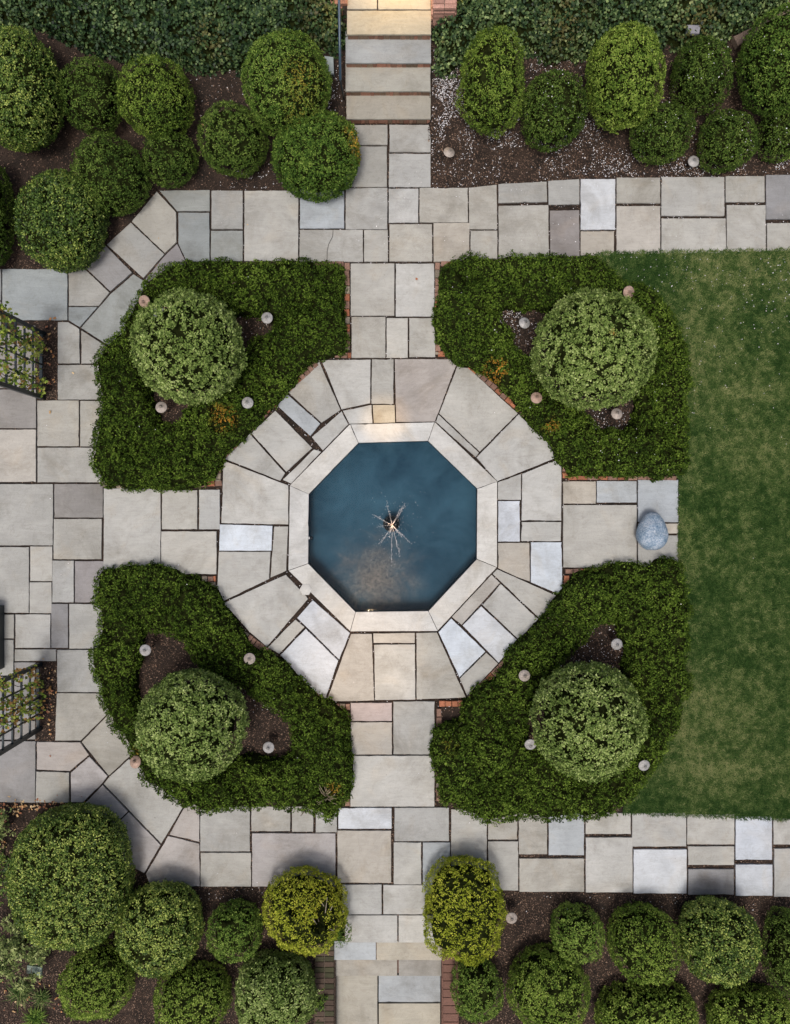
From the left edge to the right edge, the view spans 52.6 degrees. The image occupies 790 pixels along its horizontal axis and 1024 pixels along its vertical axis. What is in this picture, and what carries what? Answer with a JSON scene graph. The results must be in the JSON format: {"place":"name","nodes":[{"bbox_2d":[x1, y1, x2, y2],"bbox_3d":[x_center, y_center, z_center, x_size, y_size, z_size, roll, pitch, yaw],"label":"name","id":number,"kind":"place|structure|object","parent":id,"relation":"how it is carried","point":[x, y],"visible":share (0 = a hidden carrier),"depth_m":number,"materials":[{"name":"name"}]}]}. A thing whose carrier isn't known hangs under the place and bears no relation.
{"place":"outdoors","nodes":[
{"label":"outdoors","id":0,"kind":"place"},
{"bbox_2d":[217,359,561,700],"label":"patio","id":1,"kind":"structure","parent":0,"point":[471,405],"depth_m":15.96,"materials":[{"name":"grey stone"}]},
{"bbox_2d":[288,422,496,630],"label":"fountain pool","id":2,"kind":"structure","parent":1,"relation":"in","point":[346,483],"depth_m":16.50,"materials":[{"name":"paint"}]},
{"bbox_2d":[300,584,311,594],"bbox_3d":[-1.777,1.543,15.964,0.250,0.071,0.216,0,90,0],"label":"pipe lid","id":3,"kind":"object","parent":2,"relation":"on","point":[305,589],"visible":1,"depth_m":15.93,"materials":[{"name":"paint"}]},
{"bbox_2d":[366,502,417,560],"bbox_3d":[0.036,0.234,16.168,1.606,0.665,1.386,-29,90,0],"label":"fountain","id":4,"kind":"object","parent":2,"relation":"in","point":[391,523],"visible":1,"depth_m":16.08,"materials":[{"name":"white liquid"}]},
{"bbox_2d":[0,125,789,913],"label":"path","id":5,"kind":"structure","parent":0,"point":[252,225],"depth_m":15.96,"materials":[{"name":"grey stone"}]},
{"bbox_2d":[0,605,3,668],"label":"planter box","id":6,"kind":"object","parent":5,"relation":"on","point":[1,636],"visible":1,"depth_m":15.89,"materials":[{"name":"black paint"}]},
{"bbox_2d":[636,512,667,549],"bbox_3d":[5.044,0.372,15.698,0.600,0.591,0.752,0,90,0],"label":"boulder","id":7,"kind":"object","parent":5,"relation":"on","point":[651,532],"visible":1,"depth_m":15.50,"materials":[{"name":"blue stone"}]},
{"bbox_2d":[0,0,789,1023],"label":"ground","id":8,"kind":"structure","parent":0,"point":[218,88],"depth_m":16.01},
{"bbox_2d":[0,832,11,905],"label":"leafy shrub","id":9,"kind":"object","parent":8,"relation":"on","point":[5,870],"visible":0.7,"depth_m":15.61,"materials":[{"name":"green plant"}]},
{"bbox_2d":[0,808,15,840],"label":"leafy shrub","id":10,"kind":"object","parent":8,"relation":"on","point":[2,818],"visible":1,"depth_m":15.60,"materials":[{"name":"green plant"}]},
{"bbox_2d":[0,166,16,265],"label":"round shrub","id":11,"kind":"object","parent":8,"relation":"on","point":[4,219],"visible":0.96,"depth_m":15.57,"materials":[{"name":"green plant"}]},
{"bbox_2d":[1,975,37,1011],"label":"grass tuft","id":12,"kind":"object","parent":8,"relation":"on","point":[18,995],"visible":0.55,"depth_m":16.07,"materials":[{"name":"green plant"}]},
{"bbox_2d":[0,662,42,755],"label":"trellis","id":13,"kind":"object","parent":8,"relation":"on","point":[20,740],"visible":0.82,"depth_m":15.15,"materials":[{"name":"black paint"}]},
{"bbox_2d":[0,665,50,733],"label":"climbing vine","id":14,"kind":"object","parent":13,"relation":"attached to","point":[23,709],"visible":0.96,"depth_m":14.97,"materials":[{"name":"green plant"}]},
{"bbox_2d":[0,311,45,399],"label":"trellis","id":15,"kind":"object","parent":8,"relation":"on","point":[14,387],"visible":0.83,"depth_m":15.11,"materials":[{"name":"black paint"}]},
{"bbox_2d":[0,301,47,397],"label":"climbing vine","id":16,"kind":"object","parent":15,"relation":"attached to","point":[25,342],"visible":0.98,"depth_m":14.86,"materials":[{"name":"green plant"}]},
{"bbox_2d":[0,913,53,995],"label":"leafy shrub","id":17,"kind":"object","parent":8,"relation":"on","point":[15,944],"visible":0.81,"depth_m":15.42,"materials":[{"name":"green plant"}]},
{"bbox_2d":[0,23,67,152],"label":"round shrub","id":18,"kind":"object","parent":8,"relation":"on","point":[29,98],"visible":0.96,"depth_m":14.58,"materials":[{"name":"green plant"}]},
{"bbox_2d":[21,1005,47,1023],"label":"grass tuft","id":19,"kind":"object","parent":8,"relation":"on","point":[34,1016],"visible":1,"depth_m":16.20,"materials":[{"name":"green plant"}]},
{"bbox_2d":[27,959,43,975],"bbox_3d":[-7.047,8.960,15.880,0.290,0.567,0.200,9,90,0],"label":"floodlight","id":20,"kind":"object","parent":8,"relation":"on","point":[36,968],"visible":0.77,"depth_m":15.62,"materials":[{"name":"paint"}]},
{"bbox_2d":[28,987,53,1009],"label":"grass tuft","id":21,"kind":"object","parent":8,"relation":"on","point":[41,997],"visible":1,"depth_m":16.12,"materials":[{"name":"green plant"}]},
{"bbox_2d":[13,168,109,273],"bbox_3d":[-6.389,-5.585,15.287,1.678,1.547,1.958,0,90,0],"label":"round shrub","id":22,"kind":"object","parent":8,"relation":"on","point":[61,219],"visible":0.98,"depth_m":14.90,"materials":[{"name":"green plant"}]},
{"bbox_2d":[5,801,136,951],"bbox_3d":[-6.211,6.967,15.224,2.333,1.684,2.707,0,90,0],"label":"round shrub","id":23,"kind":"object","parent":8,"relation":"on","point":[72,881],"visible":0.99,"depth_m":14.78,"materials":[{"name":"green plant"}]},
{"bbox_2d":[57,54,123,136],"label":"round shrub","id":24,"kind":"object","parent":8,"relation":"on","point":[93,101],"visible":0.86,"depth_m":14.98,"materials":[{"name":"green plant"}]},
{"bbox_2d":[56,939,135,1021],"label":"round shrub","id":25,"kind":"object","parent":8,"relation":"on","point":[97,978],"visible":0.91,"depth_m":15.27,"materials":[{"name":"green plant"}]},
{"bbox_2d":[69,131,151,219],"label":"round shrub","id":26,"kind":"object","parent":8,"relation":"on","point":[110,173],"visible":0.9,"depth_m":15.10,"materials":[{"name":"green plant"}]},
{"bbox_2d":[130,755,140,767],"bbox_3d":[-5.010,4.822,15.718,0.224,0.728,0.224,0,90,0],"label":"path lamp","id":27,"kind":"object","parent":8,"relation":"on","point":[135,761],"visible":0.98,"depth_m":15.40,"materials":[{"name":"beige metal"}]},
{"bbox_2d":[139,295,151,307],"bbox_3d":[-4.830,-4.056,15.708,0.224,0.747,0.224,0,90,0],"label":"path lamp","id":28,"kind":"object","parent":8,"relation":"on","point":[144,300],"visible":0.91,"depth_m":15.38,"materials":[{"name":"beige metal"}]},
{"bbox_2d":[140,644,153,655],"bbox_3d":[-4.833,2.675,15.743,0.224,0.673,0.224,0,90,0],"label":"path lamp","id":29,"kind":"object","parent":8,"relation":"on","point":[145,649],"visible":1,"depth_m":15.46,"materials":[{"name":"grey metal"}]},
{"bbox_2d":[115,53,195,142],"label":"round shrub","id":30,"kind":"object","parent":8,"relation":"on","point":[155,95],"visible":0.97,"depth_m":14.88,"materials":[{"name":"green plant"}]},
{"bbox_2d":[114,878,204,978],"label":"round shrub","id":31,"kind":"object","parent":8,"relation":"on","point":[159,926],"visible":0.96,"depth_m":15.08,"materials":[{"name":"green plant"}]},
{"bbox_2d":[155,402,168,412],"bbox_3d":[-4.524,-2.028,15.743,0.224,0.674,0.224,0,90,0],"label":"path lamp","id":32,"kind":"object","parent":8,"relation":"on","point":[160,407],"visible":1,"depth_m":15.46,"materials":[{"name":"grey metal"}]},
{"bbox_2d":[140,130,199,189],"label":"round shrub","id":33,"kind":"object","parent":8,"relation":"on","point":[171,160],"visible":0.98,"depth_m":15.37,"materials":[{"name":"green plant"}]},
{"bbox_2d":[0,0,346,77],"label":"ivy","id":34,"kind":"object","parent":8,"relation":"on","point":[210,36],"visible":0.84,"depth_m":15.19,"materials":[{"name":"green plant"}]},
{"bbox_2d":[128,286,247,406],"bbox_3d":[-3.817,-3.078,14.934,2.181,2.245,2.209,0,90,0],"label":"ball tree","id":35,"kind":"object","parent":8,"relation":"on","point":[198,356],"visible":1,"depth_m":14.28,"materials":[{"name":"green plant"}]},
{"bbox_2d":[133,667,250,784],"bbox_3d":[-3.776,3.953,14.955,2.133,2.202,2.090,0,90,0],"label":"ball tree","id":36,"kind":"object","parent":8,"relation":"on","point":[190,725],"visible":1,"depth_m":14.30,"materials":[{"name":"green plant"}]},
{"bbox_2d":[152,959,233,1023],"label":"round shrub","id":37,"kind":"object","parent":8,"relation":"on","point":[191,995],"visible":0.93,"depth_m":15.35,"materials":[{"name":"green plant"}]},
{"bbox_2d":[0,124,417,1012],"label":"dry leaves","id":38,"kind":"object","parent":8,"relation":"on","point":[48,712],"visible":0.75,"depth_m":15.96,"materials":[{"name":"brown plant"}]},
{"bbox_2d":[87,255,350,493],"bbox_3d":[-3.450,-2.723,15.604,5.165,0.870,4.757,0,90,0],"label":"clipped hedge","id":39,"kind":"object","parent":8,"relation":"on","point":[303,302],"visible":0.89,"depth_m":15.56,"materials":[{"name":"green plant"}]},
{"bbox_2d":[86,559,355,824],"bbox_3d":[-3.759,3.849,15.612,6.838,0.866,3.786,43,90,0],"label":"clipped hedge","id":40,"kind":"object","parent":8,"relation":"on","point":[311,770],"visible":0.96,"depth_m":15.58,"materials":[{"name":"green plant"}]},
{"bbox_2d":[102,261,350,487],"bbox_3d":[-2.917,-2.295,15.975,1.858,0.074,6.650,44,90,0],"label":"brick edging","id":41,"kind":"object","parent":8,"relation":"on","point":[218,482],"visible":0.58,"depth_m":15.95,"materials":[{"name":"red brick"}]},
{"bbox_2d":[196,99,270,179],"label":"round shrub","id":42,"kind":"object","parent":8,"relation":"on","point":[232,139],"visible":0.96,"depth_m":15.14,"materials":[{"name":"green plant"}]},
{"bbox_2d":[205,898,263,963],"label":"round shrub","id":43,"kind":"object","parent":8,"relation":"on","point":[235,926],"visible":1,"depth_m":15.33,"materials":[{"name":"green plant"}]},
{"bbox_2d":[242,397,252,408],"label":"path lamp","id":44,"kind":"object","parent":8,"relation":"on","point":[247,402],"visible":0.98,"depth_m":15.36,"materials":[{"name":"grey metal"}]},
{"bbox_2d":[244,653,254,663],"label":"path lamp","id":45,"kind":"object","parent":8,"relation":"on","point":[249,658],"visible":0.98,"depth_m":15.41,"materials":[{"name":"grey metal"}]},
{"bbox_2d":[261,312,272,324],"bbox_3d":[-2.477,-3.756,15.743,0.224,0.673,0.224,0,90,0],"label":"path lamp","id":46,"kind":"object","parent":8,"relation":"on","point":[266,317],"visible":1,"depth_m":15.47,"materials":[{"name":"grey metal"}]},
{"bbox_2d":[263,741,273,752],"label":"path lamp","id":47,"kind":"object","parent":8,"relation":"on","point":[268,747],"visible":1,"depth_m":15.56,"materials":[{"name":"grey metal"}]},
{"bbox_2d":[202,576,349,805],"bbox_3d":[-1.950,3.298,15.974,1.186,0.072,5.448,-33,90,0],"label":"brick edging","id":48,"kind":"object","parent":8,"relation":"on","point":[250,637],"visible":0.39,"depth_m":15.95,"materials":[{"name":"red brick"}]},
{"bbox_2d":[234,947,319,1023],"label":"round shrub","id":49,"kind":"object","parent":8,"relation":"on","point":[276,991],"visible":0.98,"depth_m":15.26,"materials":[{"name":"green plant"}]},
{"bbox_2d":[240,28,332,139],"bbox_3d":[-2.038,-8.044,14.995,1.763,1.572,1.857,0,90,0],"label":"round shrub","id":50,"kind":"object","parent":8,"relation":"on","point":[286,79],"visible":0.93,"depth_m":14.57,"materials":[{"name":"green plant"}]},
{"bbox_2d":[259,865,352,957],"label":"round shrub","id":51,"kind":"object","parent":8,"relation":"on","point":[305,910],"visible":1,"depth_m":15.15,"materials":[{"name":"green plant"}]},
{"bbox_2d":[270,109,360,203],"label":"round shrub","id":52,"kind":"object","parent":8,"relation":"on","point":[318,156],"visible":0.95,"depth_m":14.96,"materials":[{"name":"green plant"}]},
{"bbox_2d":[314,936,335,1023],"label":"brick wall","id":53,"kind":"structure","parent":8,"relation":"on","point":[325,973],"depth_m":16.06,"materials":[{"name":"brown brick"}]},
{"bbox_2d":[313,988,327,1020],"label":"weed","id":54,"kind":"object","parent":53,"relation":"on","point":[321,1003],"visible":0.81,"depth_m":15.98,"materials":[{"name":"green plant"}]},
{"bbox_2d":[324,56,333,74],"bbox_3d":[-1.274,-8.651,15.597,0.179,0.342,0.305,0,90,0],"label":"floodlight","id":55,"kind":"object","parent":8,"relation":"on","point":[330,62],"visible":0.61,"depth_m":15.48,"materials":[{"name":"paint"}]},
{"bbox_2d":[330,0,346,17],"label":"brick pillar","id":56,"kind":"structure","parent":8,"relation":"on","point":[343,5],"depth_m":15.20,"materials":[{"name":"brick"}]},
{"bbox_2d":[338,0,344,99],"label":"handrail","id":57,"kind":"object","parent":8,"relation":"on","point":[339,33],"visible":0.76,"depth_m":14.91,"materials":[{"name":"black metal"}]},
{"bbox_2d":[334,914,441,1023],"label":"stone steps","id":58,"kind":"structure","parent":8,"relation":"on","point":[369,953],"depth_m":16.32,"materials":[{"name":"stone"}]},
{"bbox_2d":[345,0,430,123],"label":"stone stairs","id":59,"kind":"structure","parent":8,"relation":"on","point":[388,56],"depth_m":15.42,"materials":[{"name":"stone"}]},
{"bbox_2d":[0,18,787,821],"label":"mulch chips","id":60,"kind":"object","parent":8,"relation":"on","point":[146,688],"visible":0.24,"depth_m":15.99,"materials":[{"name":"brown wood"}]},
{"bbox_2d":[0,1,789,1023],"bbox_3d":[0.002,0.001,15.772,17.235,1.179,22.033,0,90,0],"label":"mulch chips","id":61,"kind":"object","parent":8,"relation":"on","point":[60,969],"visible":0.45,"depth_m":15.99,"materials":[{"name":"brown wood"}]},
{"bbox_2d":[46,36,789,918],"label":"fallen petals","id":62,"kind":"object","parent":8,"relation":"on","point":[558,224],"visible":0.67,"depth_m":15.96,"materials":[{"name":"white plant"}]},
{"bbox_2d":[431,0,456,30],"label":"brick pillar","id":63,"kind":"structure","parent":8,"relation":"on","point":[442,9],"depth_m":14.97,"materials":[{"name":"brick"}]},
{"bbox_2d":[443,147,454,164],"bbox_3d":[1.056,-7.017,15.799,0.224,0.548,0.224,0,90,0],"label":"path lamp","id":64,"kind":"object","parent":8,"relation":"on","point":[448,151],"visible":1,"depth_m":15.57,"materials":[{"name":"beige metal"}]},
{"bbox_2d":[440,948,458,1023],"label":"brick wall","id":65,"kind":"structure","parent":8,"relation":"on","point":[448,1014],"depth_m":16.06,"materials":[{"name":"red brick"}]},
{"bbox_2d":[421,854,507,967],"bbox_3d":[1.338,7.679,15.419,1.658,1.292,2.080,0,90,0],"label":"round shrub","id":66,"kind":"object","parent":8,"relation":"on","point":[464,912],"visible":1,"depth_m":15.09,"materials":[{"name":"green plant"}]},
{"bbox_2d":[450,956,504,1023],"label":"round shrub","id":67,"kind":"object","parent":8,"relation":"on","point":[477,989],"visible":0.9,"depth_m":15.53,"materials":[{"name":"green plant"}]},
{"bbox_2d":[452,24,525,138],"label":"round shrub","id":68,"kind":"object","parent":8,"relation":"on","point":[489,95],"visible":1,"depth_m":14.69,"materials":[{"name":"green plant"}]},
{"bbox_2d":[506,908,516,923],"bbox_3d":[2.274,7.926,15.809,0.224,0.543,0.224,0,90,0],"label":"path lamp","id":69,"kind":"object","parent":8,"relation":"on","point":[511,917],"visible":0.99,"depth_m":15.60,"materials":[{"name":"grey metal"}]},
{"bbox_2d":[436,568,597,800],"bbox_3d":[2.218,3.090,15.975,1.268,0.075,5.929,38,90,0],"label":"brick edging","id":70,"kind":"object","parent":8,"relation":"on","point":[444,703],"visible":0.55,"depth_m":15.95,"materials":[{"name":"red brick"}]},
{"bbox_2d":[518,317,529,329],"bbox_3d":[2.522,-3.683,15.793,0.224,0.576,0.224,0,90,0],"label":"path lamp","id":71,"kind":"object","parent":8,"relation":"on","point":[524,322],"visible":1,"depth_m":15.56,"materials":[{"name":"grey metal"}]},
{"bbox_2d":[519,670,529,680],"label":"path lamp","id":72,"kind":"object","parent":8,"relation":"on","point":[524,675],"visible":0.98,"depth_m":15.39,"materials":[{"name":"grey metal"}]},
{"bbox_2d":[525,738,535,749],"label":"path lamp","id":73,"kind":"object","parent":8,"relation":"on","point":[529,744],"visible":0.96,"depth_m":15.45,"materials":[{"name":"grey metal"}]},
{"bbox_2d":[531,392,541,403],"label":"path lamp","id":74,"kind":"object","parent":8,"relation":"on","point":[536,397],"visible":0.98,"depth_m":15.35,"materials":[{"name":"beige metal"}]},
{"bbox_2d":[505,942,590,1023],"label":"round shrub","id":75,"kind":"object","parent":8,"relation":"on","point":[547,989],"visible":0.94,"depth_m":15.23,"materials":[{"name":"green plant"}]},
{"bbox_2d":[518,68,588,152],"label":"round shrub","id":76,"kind":"object","parent":8,"relation":"on","point":[560,109],"visible":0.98,"depth_m":15.00,"materials":[{"name":"green plant"}]},
{"bbox_2d":[435,261,675,479],"bbox_3d":[2.771,-2.364,15.975,6.473,0.077,1.665,45,90,0],"label":"brick edging","id":77,"kind":"object","parent":8,"relation":"on","point":[440,353],"visible":0.52,"depth_m":15.95,"materials":[{"name":"red brick"}]},
{"bbox_2d":[428,555,694,826],"bbox_3d":[3.744,3.821,15.630,3.903,0.819,6.760,42,90,0],"label":"clipped hedge","id":78,"kind":"object","parent":8,"relation":"on","point":[486,764],"visible":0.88,"depth_m":15.58,"materials":[{"name":"green plant"}]},
{"bbox_2d":[431,249,694,482],"bbox_3d":[3.288,-2.860,15.603,5.183,0.872,4.576,0,90,0],"label":"clipped hedge","id":79,"kind":"object","parent":8,"relation":"on","point":[474,340],"visible":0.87,"depth_m":15.57,"materials":[{"name":"green plant"}]},
{"bbox_2d":[549,900,605,964],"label":"round shrub","id":80,"kind":"object","parent":8,"relation":"on","point":[578,933],"visible":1,"depth_m":15.36,"materials":[{"name":"green plant"}]},
{"bbox_2d":[529,660,649,784],"bbox_3d":[3.562,3.865,14.930,2.183,2.253,2.238,0,90,0],"label":"ball tree","id":81,"kind":"object","parent":8,"relation":"on","point":[590,722],"visible":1,"depth_m":14.29,"materials":[{"name":"green plant"}]},
{"bbox_2d":[529,286,659,410],"bbox_3d":[3.682,-3.016,14.908,2.368,2.296,2.304,0,90,0],"label":"ball tree","id":82,"kind":"object","parent":8,"relation":"on","point":[582,358],"visible":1,"depth_m":14.26,"materials":[{"name":"green plant"}]},
{"bbox_2d":[431,0,789,78],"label":"ivy","id":83,"kind":"object","parent":8,"relation":"on","point":[550,32],"visible":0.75,"depth_m":15.16,"materials":[{"name":"green plant"}]},
{"bbox_2d":[609,408,621,418],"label":"path lamp","id":84,"kind":"object","parent":8,"relation":"on","point":[616,413],"visible":1,"depth_m":15.51,"materials":[{"name":"beige metal"}]},
{"bbox_2d":[610,639,621,649],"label":"path lamp","id":85,"kind":"object","parent":8,"relation":"on","point":[616,644],"visible":1,"depth_m":15.51,"materials":[{"name":"silver metal"}]},
{"bbox_2d":[584,19,666,134],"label":"round shrub","id":86,"kind":"object","parent":8,"relation":"on","point":[625,73],"visible":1,"depth_m":14.60,"materials":[{"name":"green plant"}]},
{"bbox_2d":[623,286,633,296],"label":"path lamp","id":87,"kind":"object","parent":8,"relation":"on","point":[628,290],"visible":0.88,"depth_m":15.34,"materials":[{"name":"beige metal"}]},
{"bbox_2d":[606,900,681,986],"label":"round shrub","id":88,"kind":"object","parent":8,"relation":"on","point":[643,942],"visible":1,"depth_m":15.16,"materials":[{"name":"green plant"}]},
{"bbox_2d":[639,760,649,770],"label":"path lamp","id":89,"kind":"object","parent":8,"relation":"on","point":[644,765],"visible":0.98,"depth_m":15.39,"materials":[{"name":"silver metal"}]},
{"bbox_2d":[593,979,698,1023],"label":"round shrub","id":90,"kind":"object","parent":8,"relation":"on","point":[649,1005],"visible":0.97,"depth_m":15.64,"materials":[{"name":"green plant"}]},
{"bbox_2d":[629,100,696,166],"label":"round shrub","id":91,"kind":"object","parent":8,"relation":"on","point":[655,135],"visible":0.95,"depth_m":15.24,"materials":[{"name":"green plant"}]},
{"bbox_2d":[685,25,699,34],"bbox_3d":[5.676,-9.188,15.403,0.260,0.423,0.130,0,90,0],"label":"floodlight","id":92,"kind":"object","parent":8,"relation":"on","point":[693,28],"visible":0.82,"depth_m":15.22,"materials":[{"name":"paint"}]},
{"bbox_2d":[688,156,698,167],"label":"path lamp","id":93,"kind":"object","parent":8,"relation":"on","point":[693,161],"visible":1,"depth_m":15.72,"materials":[{"name":"silver metal"}]},
{"bbox_2d":[668,34,734,116],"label":"round shrub","id":94,"kind":"object","parent":8,"relation":"on","point":[703,62],"visible":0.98,"depth_m":14.87,"materials":[{"name":"green plant"}]},
{"bbox_2d":[675,894,762,987],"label":"round shrub","id":95,"kind":"object","parent":8,"relation":"on","point":[719,940],"visible":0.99,"depth_m":15.00,"materials":[{"name":"green plant"}]},
{"bbox_2d":[696,108,759,174],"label":"round shrub","id":96,"kind":"object","parent":8,"relation":"on","point":[723,133],"visible":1,"depth_m":15.24,"materials":[{"name":"green plant"}]},
{"bbox_2d":[704,983,789,1023],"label":"round shrub","id":97,"kind":"object","parent":8,"relation":"on","point":[739,1006],"visible":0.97,"depth_m":15.65,"materials":[{"name":"green plant"}]},
{"bbox_2d":[731,9,788,49],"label":"stone kerb","id":98,"kind":"structure","parent":8,"relation":"on","point":[737,41],"depth_m":15.37,"materials":[{"name":"stone"}]},
{"bbox_2d":[735,2,789,118],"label":"round shrub","id":99,"kind":"object","parent":8,"relation":"on","point":[767,70],"visible":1,"depth_m":14.60,"materials":[{"name":"green plant"}]},
{"bbox_2d":[754,105,789,163],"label":"round shrub","id":100,"kind":"object","parent":8,"relation":"on","point":[772,143],"visible":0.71,"depth_m":15.39,"materials":[{"name":"green plant"}]},
{"bbox_2d":[758,906,789,997],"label":"round shrub","id":101,"kind":"object","parent":8,"relation":"on","point":[778,953],"visible":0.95,"depth_m":15.46,"materials":[{"name":"green plant"}]},
{"bbox_2d":[577,246,789,822],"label":"lawn","id":102,"kind":"structure","parent":0,"point":[722,593],"depth_m":15.97,"materials":[{"name":"green plant"}]}
]}

